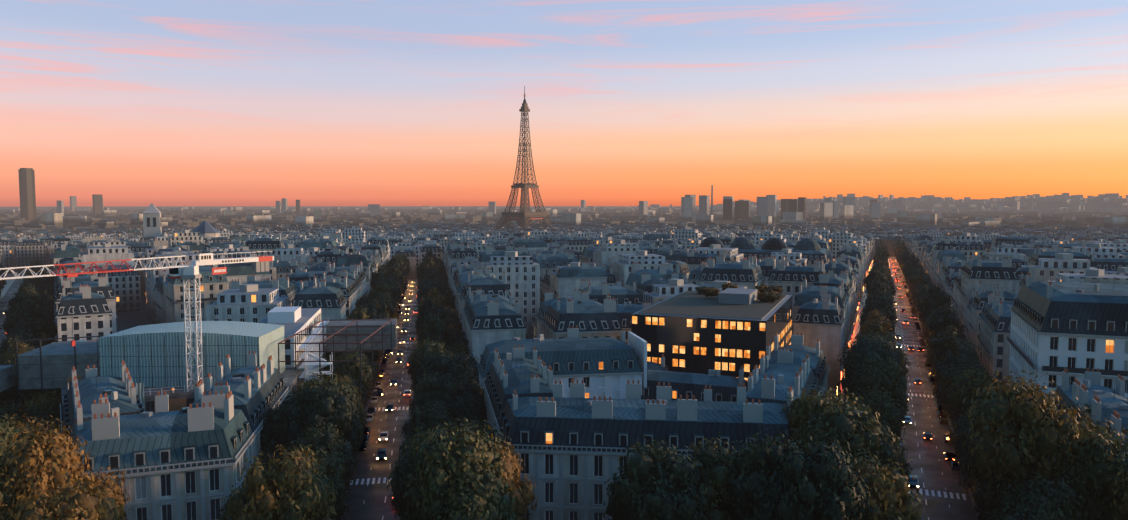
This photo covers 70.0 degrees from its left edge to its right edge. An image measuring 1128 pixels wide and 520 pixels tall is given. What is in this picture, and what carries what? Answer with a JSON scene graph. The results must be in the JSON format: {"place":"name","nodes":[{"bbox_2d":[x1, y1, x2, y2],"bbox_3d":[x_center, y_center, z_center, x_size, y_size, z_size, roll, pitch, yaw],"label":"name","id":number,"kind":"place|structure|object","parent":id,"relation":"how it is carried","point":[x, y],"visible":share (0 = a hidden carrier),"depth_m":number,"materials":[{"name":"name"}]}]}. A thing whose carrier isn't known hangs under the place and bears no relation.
{"place":"outdoors","nodes":[
{"label":"outdoors","id":0,"kind":"place"},
{"bbox_2d":[0,257,979,519],"bbox_3d":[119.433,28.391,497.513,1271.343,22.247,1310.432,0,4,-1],"label":"roads and pavements","id":1,"kind":"structure","parent":0,"point":[946,497],"depth_m":181.02,"materials":[{"name":"grey asphalt"}]},
{"bbox_2d":[11,284,42,309],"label":"tree","id":2,"kind":"object","parent":1,"relation":"on","point":[27,290],"visible":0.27,"depth_m":312.20,"materials":[{"name":"green plant"}]},
{"bbox_2d":[37,293,54,311],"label":"tree","id":3,"kind":"object","parent":1,"relation":"on","point":[49,303],"visible":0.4,"depth_m":316.19,"materials":[{"name":"green plant"}]},
{"bbox_2d":[376,448,386,461],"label":"car","id":4,"kind":"object","parent":1,"relation":"on","point":[382,454],"visible":1,"depth_m":162.39,"materials":[{"name":"black paint"}]},
{"bbox_2d":[388,265,405,290],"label":"tree","id":5,"kind":"object","parent":1,"relation":"on","point":[394,271],"visible":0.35,"depth_m":398.37,"materials":[{"name":"green plant"}]},
{"bbox_2d":[417,256,438,281],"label":"tree","id":6,"kind":"object","parent":1,"relation":"on","point":[430,262],"visible":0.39,"depth_m":407.90,"materials":[{"name":"green plant"}]},
{"bbox_2d":[416,271,442,297],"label":"tree","id":7,"kind":"object","parent":1,"relation":"on","point":[429,277],"visible":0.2,"depth_m":351.05,"materials":[{"name":"green plant"}]},
{"bbox_2d":[863,266,889,289],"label":"tree","id":8,"kind":"object","parent":1,"relation":"on","point":[869,278],"visible":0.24,"depth_m":365.94,"materials":[{"name":"green plant"}]},
{"bbox_2d":[864,274,896,295],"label":"tree","id":9,"kind":"object","parent":1,"relation":"on","point":[888,281],"visible":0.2,"depth_m":353.32,"materials":[{"name":"green plant"}]},
{"bbox_2d":[908,268,932,288],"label":"tree","id":10,"kind":"object","parent":1,"relation":"on","point":[915,279],"visible":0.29,"depth_m":372.35,"materials":[{"name":"green plant"}]},
{"bbox_2d":[0,198,1127,402],"bbox_3d":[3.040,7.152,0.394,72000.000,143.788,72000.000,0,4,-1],"label":"ground","id":11,"kind":"structure","parent":0,"point":[125,320],"depth_m":5837.53,"materials":[{"name":"grey"}]},
{"bbox_2d":[0,456,21,519],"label":"tree","id":12,"kind":"object","parent":11,"relation":"on","point":[6,500],"visible":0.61,"depth_m":88.09,"materials":[{"name":"brown plant"}]},
{"bbox_2d":[0,398,23,421],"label":"tree","id":13,"kind":"object","parent":11,"relation":"on","point":[10,409],"visible":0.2,"depth_m":148.93,"materials":[{"name":"green plant"}]},
{"bbox_2d":[0,342,29,366],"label":"tree","id":14,"kind":"object","parent":11,"relation":"on","point":[10,357],"visible":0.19,"depth_m":181.83,"materials":[{"name":"green plant"}]},
{"bbox_2d":[0,335,31,353],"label":"tree","id":15,"kind":"object","parent":11,"relation":"on","point":[7,343],"visible":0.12,"depth_m":204.38,"materials":[{"name":"green plant"}]},
{"bbox_2d":[0,418,33,457],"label":"tree","id":16,"kind":"object","parent":11,"relation":"on","point":[8,435],"visible":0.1,"depth_m":99.86,"materials":[{"name":"green plant"}]},
{"bbox_2d":[0,386,33,406],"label":"tree","id":17,"kind":"object","parent":11,"relation":"on","point":[15,395],"visible":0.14,"depth_m":154.82,"materials":[{"name":"green plant"}]},
{"bbox_2d":[0,310,35,335],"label":"tree","id":18,"kind":"object","parent":11,"relation":"on","point":[12,318],"visible":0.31,"depth_m":253.91,"materials":[{"name":"green plant"}]},
{"bbox_2d":[0,409,38,430],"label":"tree","id":19,"kind":"object","parent":11,"relation":"on","point":[11,421],"visible":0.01,"depth_m":114.14,"materials":[{"name":"green plant"}]},
{"bbox_2d":[1,331,38,347],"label":"tree","id":20,"kind":"object","parent":11,"relation":"on","point":[23,337],"visible":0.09,"depth_m":219.15,"materials":[{"name":"green plant"}]},
{"bbox_2d":[5,291,43,320],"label":"tree","id":21,"kind":"object","parent":11,"relation":"on","point":[19,302],"visible":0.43,"depth_m":261.05,"materials":[{"name":"green plant"}]},
{"bbox_2d":[3,361,45,397],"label":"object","id":22,"kind":"object","parent":11,"relation":"on","point":[33,390],"visible":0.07,"depth_m":160.17,"materials":[{"name":"green plant"}]},
{"bbox_2d":[5,415,71,445],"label":"tree","id":23,"kind":"object","parent":11,"relation":"on","point":[43,426],"visible":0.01,"depth_m":112.86,"materials":[{"name":"brown plant"}]},
{"bbox_2d":[19,388,61,423],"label":"tree","id":24,"kind":"object","parent":11,"relation":"on","point":[48,403],"visible":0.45,"depth_m":149.83,"materials":[{"name":"green plant"}]},
{"bbox_2d":[26,411,60,429],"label":"tree","id":25,"kind":"object","parent":11,"relation":"on","point":[49,418],"visible":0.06,"depth_m":145.22,"materials":[{"name":"green plant"}]},
{"bbox_2d":[0,421,89,515],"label":"tree","id":26,"kind":"object","parent":11,"relation":"on","point":[39,464],"visible":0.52,"depth_m":91.18,"materials":[{"name":"brown plant"}]},
{"bbox_2d":[33,317,56,338],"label":"tree","id":27,"kind":"object","parent":11,"relation":"on","point":[40,326],"visible":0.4,"depth_m":245.11,"materials":[{"name":"green plant"}]},
{"bbox_2d":[7,471,127,519],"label":"tree","id":28,"kind":"object","parent":11,"relation":"on","point":[81,502],"visible":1,"depth_m":83.20,"materials":[{"name":"brown plant"}]},
{"bbox_2d":[73,460,129,519],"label":"tree","id":29,"kind":"object","parent":11,"relation":"on","point":[115,486],"visible":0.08,"depth_m":95.53,"materials":[{"name":"brown plant"}]},
{"bbox_2d":[0,251,273,391],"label":"tower crane","id":30,"kind":"object","parent":11,"relation":"on","point":[191,271],"visible":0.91,"depth_m":148.46,"materials":[{"name":"white"}]},
{"bbox_2d":[218,483,246,519],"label":"tree","id":31,"kind":"object","parent":11,"relation":"on","point":[226,511],"visible":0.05,"depth_m":102.54,"materials":[{"name":"green plant"}]},
{"bbox_2d":[248,450,282,483],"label":"tree","id":32,"kind":"object","parent":11,"relation":"on","point":[265,461],"visible":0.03,"depth_m":118.11,"materials":[{"name":"green plant"}]},
{"bbox_2d":[257,442,289,462],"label":"tree","id":33,"kind":"object","parent":11,"relation":"on","point":[273,449],"visible":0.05,"depth_m":122.96,"materials":[{"name":"green plant"}]},
{"bbox_2d":[260,397,298,453],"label":"tree","id":34,"kind":"object","parent":11,"relation":"on","point":[270,428],"visible":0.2,"depth_m":126.74,"materials":[{"name":"green plant"}]},
{"bbox_2d":[223,442,337,519],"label":"tree","id":35,"kind":"object","parent":11,"relation":"on","point":[292,488],"visible":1,"depth_m":87.97,"materials":[{"name":"green plant"}]},
{"bbox_2d":[285,419,356,494],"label":"tree","id":36,"kind":"object","parent":11,"relation":"on","point":[321,439],"visible":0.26,"depth_m":118.28,"materials":[{"name":"green plant"}]},
{"bbox_2d":[292,442,349,519],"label":"tree","id":37,"kind":"object","parent":11,"relation":"on","point":[332,466],"visible":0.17,"depth_m":111.27,"materials":[{"name":"green plant"}]},
{"bbox_2d":[277,375,365,469],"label":"tree","id":38,"kind":"object","parent":11,"relation":"on","point":[335,407],"visible":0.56,"depth_m":125.65,"materials":[{"name":"green plant"}]},
{"bbox_2d":[292,369,363,466],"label":"tree","id":39,"kind":"object","parent":11,"relation":"on","point":[332,384],"visible":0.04,"depth_m":132.52,"materials":[{"name":"green plant"}]},
{"bbox_2d":[316,464,344,519],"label":"tree","id":40,"kind":"object","parent":11,"relation":"on","point":[335,517],"visible":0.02,"depth_m":100.29,"materials":[{"name":"green plant"}]},
{"bbox_2d":[329,373,363,407],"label":"tree","id":41,"kind":"object","parent":11,"relation":"on","point":[348,380],"visible":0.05,"depth_m":160.81,"materials":[{"name":"green plant"}]},
{"bbox_2d":[327,349,374,402],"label":"tree","id":42,"kind":"object","parent":11,"relation":"on","point":[348,368],"visible":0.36,"depth_m":170.46,"materials":[{"name":"green plant"}]},
{"bbox_2d":[327,346,378,403],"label":"tree","id":43,"kind":"object","parent":11,"relation":"on","point":[374,372],"visible":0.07,"depth_m":179.49,"materials":[{"name":"green plant"}]},
{"bbox_2d":[338,374,369,408],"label":"tree","id":44,"kind":"object","parent":11,"relation":"on","point":[359,386],"visible":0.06,"depth_m":165.61,"materials":[{"name":"green plant"}]},
{"bbox_2d":[344,350,381,386],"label":"tree","id":45,"kind":"object","parent":11,"relation":"on","point":[376,353],"visible":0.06,"depth_m":198.46,"materials":[{"name":"green plant"}]},
{"bbox_2d":[355,299,386,318],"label":"tree","id":46,"kind":"object","parent":11,"relation":"on","point":[374,306],"visible":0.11,"depth_m":246.02,"materials":[{"name":"green plant"}]},
{"bbox_2d":[368,296,398,318],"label":"tree","id":47,"kind":"object","parent":11,"relation":"on","point":[387,304],"visible":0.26,"depth_m":278.97,"materials":[{"name":"green plant"}]},
{"bbox_2d":[371,282,398,304],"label":"tree","id":48,"kind":"object","parent":11,"relation":"on","point":[391,290],"visible":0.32,"depth_m":310.97,"materials":[{"name":"green plant"}]},
{"bbox_2d":[387,433,438,519],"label":"tree","id":49,"kind":"object","parent":11,"relation":"on","point":[397,496],"visible":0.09,"depth_m":99.69,"materials":[{"name":"green plant"}]},
{"bbox_2d":[387,426,444,516],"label":"tree","id":50,"kind":"object","parent":11,"relation":"on","point":[404,460],"visible":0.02,"depth_m":109.11,"materials":[{"name":"green plant"}]},
{"bbox_2d":[392,421,458,484],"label":"tree","id":51,"kind":"object","parent":11,"relation":"on","point":[411,438],"visible":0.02,"depth_m":115.06,"materials":[{"name":"green plant"}]},
{"bbox_2d":[403,336,453,393],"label":"tree","id":52,"kind":"object","parent":11,"relation":"on","point":[420,350],"visible":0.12,"depth_m":182.43,"materials":[{"name":"green plant"}]},
{"bbox_2d":[415,279,442,305],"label":"tree","id":53,"kind":"object","parent":11,"relation":"on","point":[433,284],"visible":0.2,"depth_m":315.27,"materials":[{"name":"green plant"}]},
{"bbox_2d":[400,401,459,451],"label":"tree","id":54,"kind":"object","parent":11,"relation":"on","point":[436,413],"visible":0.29,"depth_m":135.73,"materials":[{"name":"green plant"}]},
{"bbox_2d":[415,295,444,334],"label":"tree","id":55,"kind":"object","parent":11,"relation":"on","point":[426,308],"visible":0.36,"depth_m":257.28,"materials":[{"name":"green plant"}]},
{"bbox_2d":[414,313,450,346],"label":"tree","id":56,"kind":"object","parent":11,"relation":"on","point":[435,325],"visible":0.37,"depth_m":215.73,"materials":[{"name":"green plant"}]},
{"bbox_2d":[419,288,446,307],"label":"tree","id":57,"kind":"object","parent":11,"relation":"on","point":[437,300],"visible":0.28,"depth_m":297.78,"materials":[{"name":"green plant"}]},
{"bbox_2d":[409,370,460,417],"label":"tree","id":58,"kind":"object","parent":11,"relation":"on","point":[428,389],"visible":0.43,"depth_m":149.95,"materials":[{"name":"green plant"}]},
{"bbox_2d":[413,348,461,391],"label":"tree","id":59,"kind":"object","parent":11,"relation":"on","point":[437,362],"visible":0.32,"depth_m":168.15,"materials":[{"name":"green plant"}]},
{"bbox_2d":[400,416,508,519],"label":"tree","id":60,"kind":"object","parent":11,"relation":"on","point":[464,451],"visible":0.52,"depth_m":92.09,"materials":[{"name":"green plant"}]},
{"bbox_2d":[443,340,469,355],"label":"tree","id":61,"kind":"object","parent":11,"relation":"on","point":[462,346],"visible":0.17,"depth_m":204.10,"materials":[{"name":"green plant"}]},
{"bbox_2d":[445,334,468,346],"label":"tree","id":62,"kind":"object","parent":11,"relation":"on","point":[456,340],"visible":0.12,"depth_m":215.27,"materials":[{"name":"green plant"}]},
{"bbox_2d":[18,168,901,237],"bbox_3d":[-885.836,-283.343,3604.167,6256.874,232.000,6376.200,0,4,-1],"label":"distant buildings","id":63,"kind":"structure","parent":11,"relation":"on","point":[766,206],"depth_m":3003.82,"materials":[{"name":"grey concrete"}]},
{"bbox_2d":[452,349,478,375],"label":"tree","id":64,"kind":"object","parent":11,"relation":"on","point":[463,359],"visible":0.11,"depth_m":182.49,"materials":[{"name":"green plant"}]},
{"bbox_2d":[446,391,486,427],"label":"tree","id":65,"kind":"object","parent":11,"relation":"on","point":[467,407],"visible":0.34,"depth_m":143.69,"materials":[{"name":"green plant"}]},
{"bbox_2d":[453,376,483,402],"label":"tree","id":66,"kind":"object","parent":11,"relation":"on","point":[469,387],"visible":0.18,"depth_m":157.85,"materials":[{"name":"green plant"}]},
{"bbox_2d":[458,363,478,386],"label":"tree","id":67,"kind":"object","parent":11,"relation":"on","point":[470,372],"visible":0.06,"depth_m":178.38,"materials":[{"name":"green plant"}]},
{"bbox_2d":[420,464,521,519],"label":"tree","id":68,"kind":"object","parent":11,"relation":"on","point":[481,499],"visible":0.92,"depth_m":88.72,"materials":[{"name":"green plant"}]},
{"bbox_2d":[455,416,491,433],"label":"tree","id":69,"kind":"object","parent":11,"relation":"on","point":[476,424],"visible":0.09,"depth_m":136.61,"materials":[{"name":"green plant"}]},
{"bbox_2d":[469,421,520,473],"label":"tree","id":70,"kind":"object","parent":11,"relation":"on","point":[493,432],"visible":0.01,"depth_m":110.85,"materials":[{"name":"green plant"}]},
{"bbox_2d":[486,435,537,519],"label":"tree","id":71,"kind":"object","parent":11,"relation":"on","point":[522,489],"visible":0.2,"depth_m":98.25,"materials":[{"name":"green plant"}]},
{"bbox_2d":[495,86,554,229],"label":"eiffel tower","id":72,"kind":"structure","parent":11,"relation":"on","point":[509,216],"depth_m":1716.26,"materials":[{"name":"brown metal"}]},
{"bbox_2d":[0,193,1127,519],"bbox_3d":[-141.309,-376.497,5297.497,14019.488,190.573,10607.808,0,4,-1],"label":"city buildings","id":73,"kind":"structure","parent":11,"relation":"on","point":[626,325],"depth_m":202.52,"materials":[{"name":"stone"}]},
{"bbox_2d":[602,435,712,519],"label":"tree","id":74,"kind":"object","parent":11,"relation":"on","point":[651,483],"visible":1,"depth_m":92.31,"materials":[{"name":"green plant"}]},
{"bbox_2d":[701,287,718,297],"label":"tree","id":75,"kind":"object","parent":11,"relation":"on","point":[710,291],"visible":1,"depth_m":222.58,"materials":[{"name":"plant"}]},
{"bbox_2d":[682,432,749,519],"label":"tree","id":76,"kind":"object","parent":11,"relation":"on","point":[717,465],"visible":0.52,"depth_m":94.89,"materials":[{"name":"green plant"}]},
{"bbox_2d":[723,424,820,519],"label":"tree","id":77,"kind":"object","parent":11,"relation":"on","point":[747,492],"visible":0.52,"depth_m":93.04,"materials":[{"name":"green plant"}]},
{"bbox_2d":[763,291,783,301],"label":"tree","id":78,"kind":"object","parent":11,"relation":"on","point":[772,296],"visible":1,"depth_m":212.27,"materials":[{"name":"plant"}]},
{"bbox_2d":[759,433,880,519],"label":"tree","id":79,"kind":"object","parent":11,"relation":"on","point":[833,488],"visible":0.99,"depth_m":87.08,"materials":[{"name":"green plant"}]},
{"bbox_2d":[780,383,864,450],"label":"tree","id":80,"kind":"object","parent":11,"relation":"on","point":[795,423],"visible":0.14,"depth_m":113.48,"materials":[{"name":"green plant"}]},
{"bbox_2d":[793,395,906,472],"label":"tree","id":81,"kind":"object","parent":11,"relation":"on","point":[855,428],"visible":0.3,"depth_m":104.93,"materials":[{"name":"green plant"}]},
{"bbox_2d":[837,333,902,400],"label":"tree","id":82,"kind":"object","parent":11,"relation":"on","point":[857,353],"visible":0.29,"depth_m":162.40,"materials":[{"name":"green plant"}]},
{"bbox_2d":[853,319,896,347],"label":"tree","id":83,"kind":"object","parent":11,"relation":"on","point":[876,328],"visible":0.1,"depth_m":214.84,"materials":[{"name":"green plant"}]},
{"bbox_2d":[843,367,908,418],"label":"tree","id":84,"kind":"object","parent":11,"relation":"on","point":[852,387],"visible":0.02,"depth_m":159.63,"materials":[{"name":"green plant"}]},
{"bbox_2d":[845,352,909,422],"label":"tree","id":85,"kind":"object","parent":11,"relation":"on","point":[888,375],"visible":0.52,"depth_m":150.20,"materials":[{"name":"green plant"}]},
{"bbox_2d":[858,293,896,332],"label":"tree","id":86,"kind":"object","parent":11,"relation":"on","point":[884,304],"visible":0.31,"depth_m":256.78,"materials":[{"name":"green plant"}]},
{"bbox_2d":[858,309,896,345],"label":"tree","id":87,"kind":"object","parent":11,"relation":"on","point":[875,316],"visible":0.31,"depth_m":234.88,"materials":[{"name":"green plant"}]},
{"bbox_2d":[851,385,908,446],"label":"tree","id":88,"kind":"object","parent":11,"relation":"on","point":[882,406],"visible":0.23,"depth_m":136.66,"materials":[{"name":"green plant"}]},
{"bbox_2d":[858,330,910,376],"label":"tree","id":89,"kind":"object","parent":11,"relation":"on","point":[904,363],"visible":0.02,"depth_m":180.59,"materials":[{"name":"green plant"}]},
{"bbox_2d":[848,449,925,519],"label":"tree","id":90,"kind":"object","parent":11,"relation":"on","point":[894,500],"visible":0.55,"depth_m":87.93,"materials":[{"name":"green plant"}]},
{"bbox_2d":[887,425,912,480],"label":"tree","id":91,"kind":"object","parent":11,"relation":"on","point":[904,466],"depth_m":111.56,"materials":[{"name":"green plant"}]},
{"bbox_2d":[914,283,952,325],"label":"tree","id":92,"kind":"object","parent":11,"relation":"on","point":[934,296],"visible":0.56,"depth_m":277.01,"materials":[{"name":"green plant"}]},
{"bbox_2d":[921,306,960,347],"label":"tree","id":93,"kind":"object","parent":11,"relation":"on","point":[936,312],"visible":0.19,"depth_m":243.07,"materials":[{"name":"green plant"}]},
{"bbox_2d":[926,302,966,340],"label":"tree","id":94,"kind":"object","parent":11,"relation":"on","point":[937,324],"visible":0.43,"depth_m":222.23,"materials":[{"name":"green plant"}]},
{"bbox_2d":[926,325,981,388],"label":"tree","id":95,"kind":"object","parent":11,"relation":"on","point":[940,347],"visible":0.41,"depth_m":192.96,"materials":[{"name":"green plant"}]},
{"bbox_2d":[949,408,968,446],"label":"tree","id":96,"kind":"object","parent":11,"relation":"on","point":[955,425],"visible":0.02,"depth_m":146.76,"materials":[{"name":"green plant"}]},
{"bbox_2d":[934,349,986,411],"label":"tree","id":97,"kind":"object","parent":11,"relation":"on","point":[949,358],"visible":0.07,"depth_m":174.08,"materials":[{"name":"green plant"}]},
{"bbox_2d":[936,356,988,423],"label":"tree","id":98,"kind":"object","parent":11,"relation":"on","point":[946,380],"visible":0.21,"depth_m":165.84,"materials":[{"name":"green plant"}]},
{"bbox_2d":[948,415,978,505],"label":"tree","id":99,"kind":"object","parent":11,"relation":"on","point":[956,440],"visible":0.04,"depth_m":136.93,"materials":[{"name":"green plant"}]},
{"bbox_2d":[946,364,1002,424],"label":"tree","id":100,"kind":"object","parent":11,"relation":"on","point":[966,385],"visible":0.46,"depth_m":151.53,"materials":[{"name":"green plant"}]},
{"bbox_2d":[958,368,1093,519],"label":"tree","id":101,"kind":"object","parent":11,"relation":"on","point":[1017,430],"visible":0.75,"depth_m":98.49,"materials":[{"name":"green plant"}]},
{"bbox_2d":[985,495,1067,519],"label":"tree","id":102,"kind":"object","parent":11,"relation":"on","point":[1002,516],"visible":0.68,"depth_m":90.69,"materials":[{"name":"green plant"}]},
{"bbox_2d":[994,466,1092,519],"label":"tree","id":103,"kind":"object","parent":11,"relation":"on","point":[1062,492],"visible":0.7,"depth_m":92.42,"materials":[{"name":"green plant"}]},
{"bbox_2d":[1059,402,1109,427],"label":"tree","id":104,"kind":"object","parent":11,"relation":"on","point":[1078,418],"visible":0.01,"depth_m":115.71,"materials":[{"name":"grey plant"}]},
{"bbox_2d":[1050,422,1127,519],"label":"tree","id":105,"kind":"object","parent":11,"relation":"on","point":[1096,468],"visible":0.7,"depth_m":93.11,"materials":[{"name":"green plant"}]},
{"bbox_2d":[1070,412,1121,443],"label":"tree","id":106,"kind":"object","parent":11,"relation":"on","point":[1094,427],"visible":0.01,"depth_m":101.82,"materials":[{"name":"green plant"}]},
{"bbox_2d":[1095,452,1127,519],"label":"tree","id":107,"kind":"object","parent":11,"relation":"on","point":[1119,511],"visible":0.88,"depth_m":89.06,"materials":[{"name":"green plant"}]},
{"bbox_2d":[0,0,1127,206],"label":"sky","id":108,"kind":"structure","parent":0,"point":[127,102],"materials":[{"name":"orange"}]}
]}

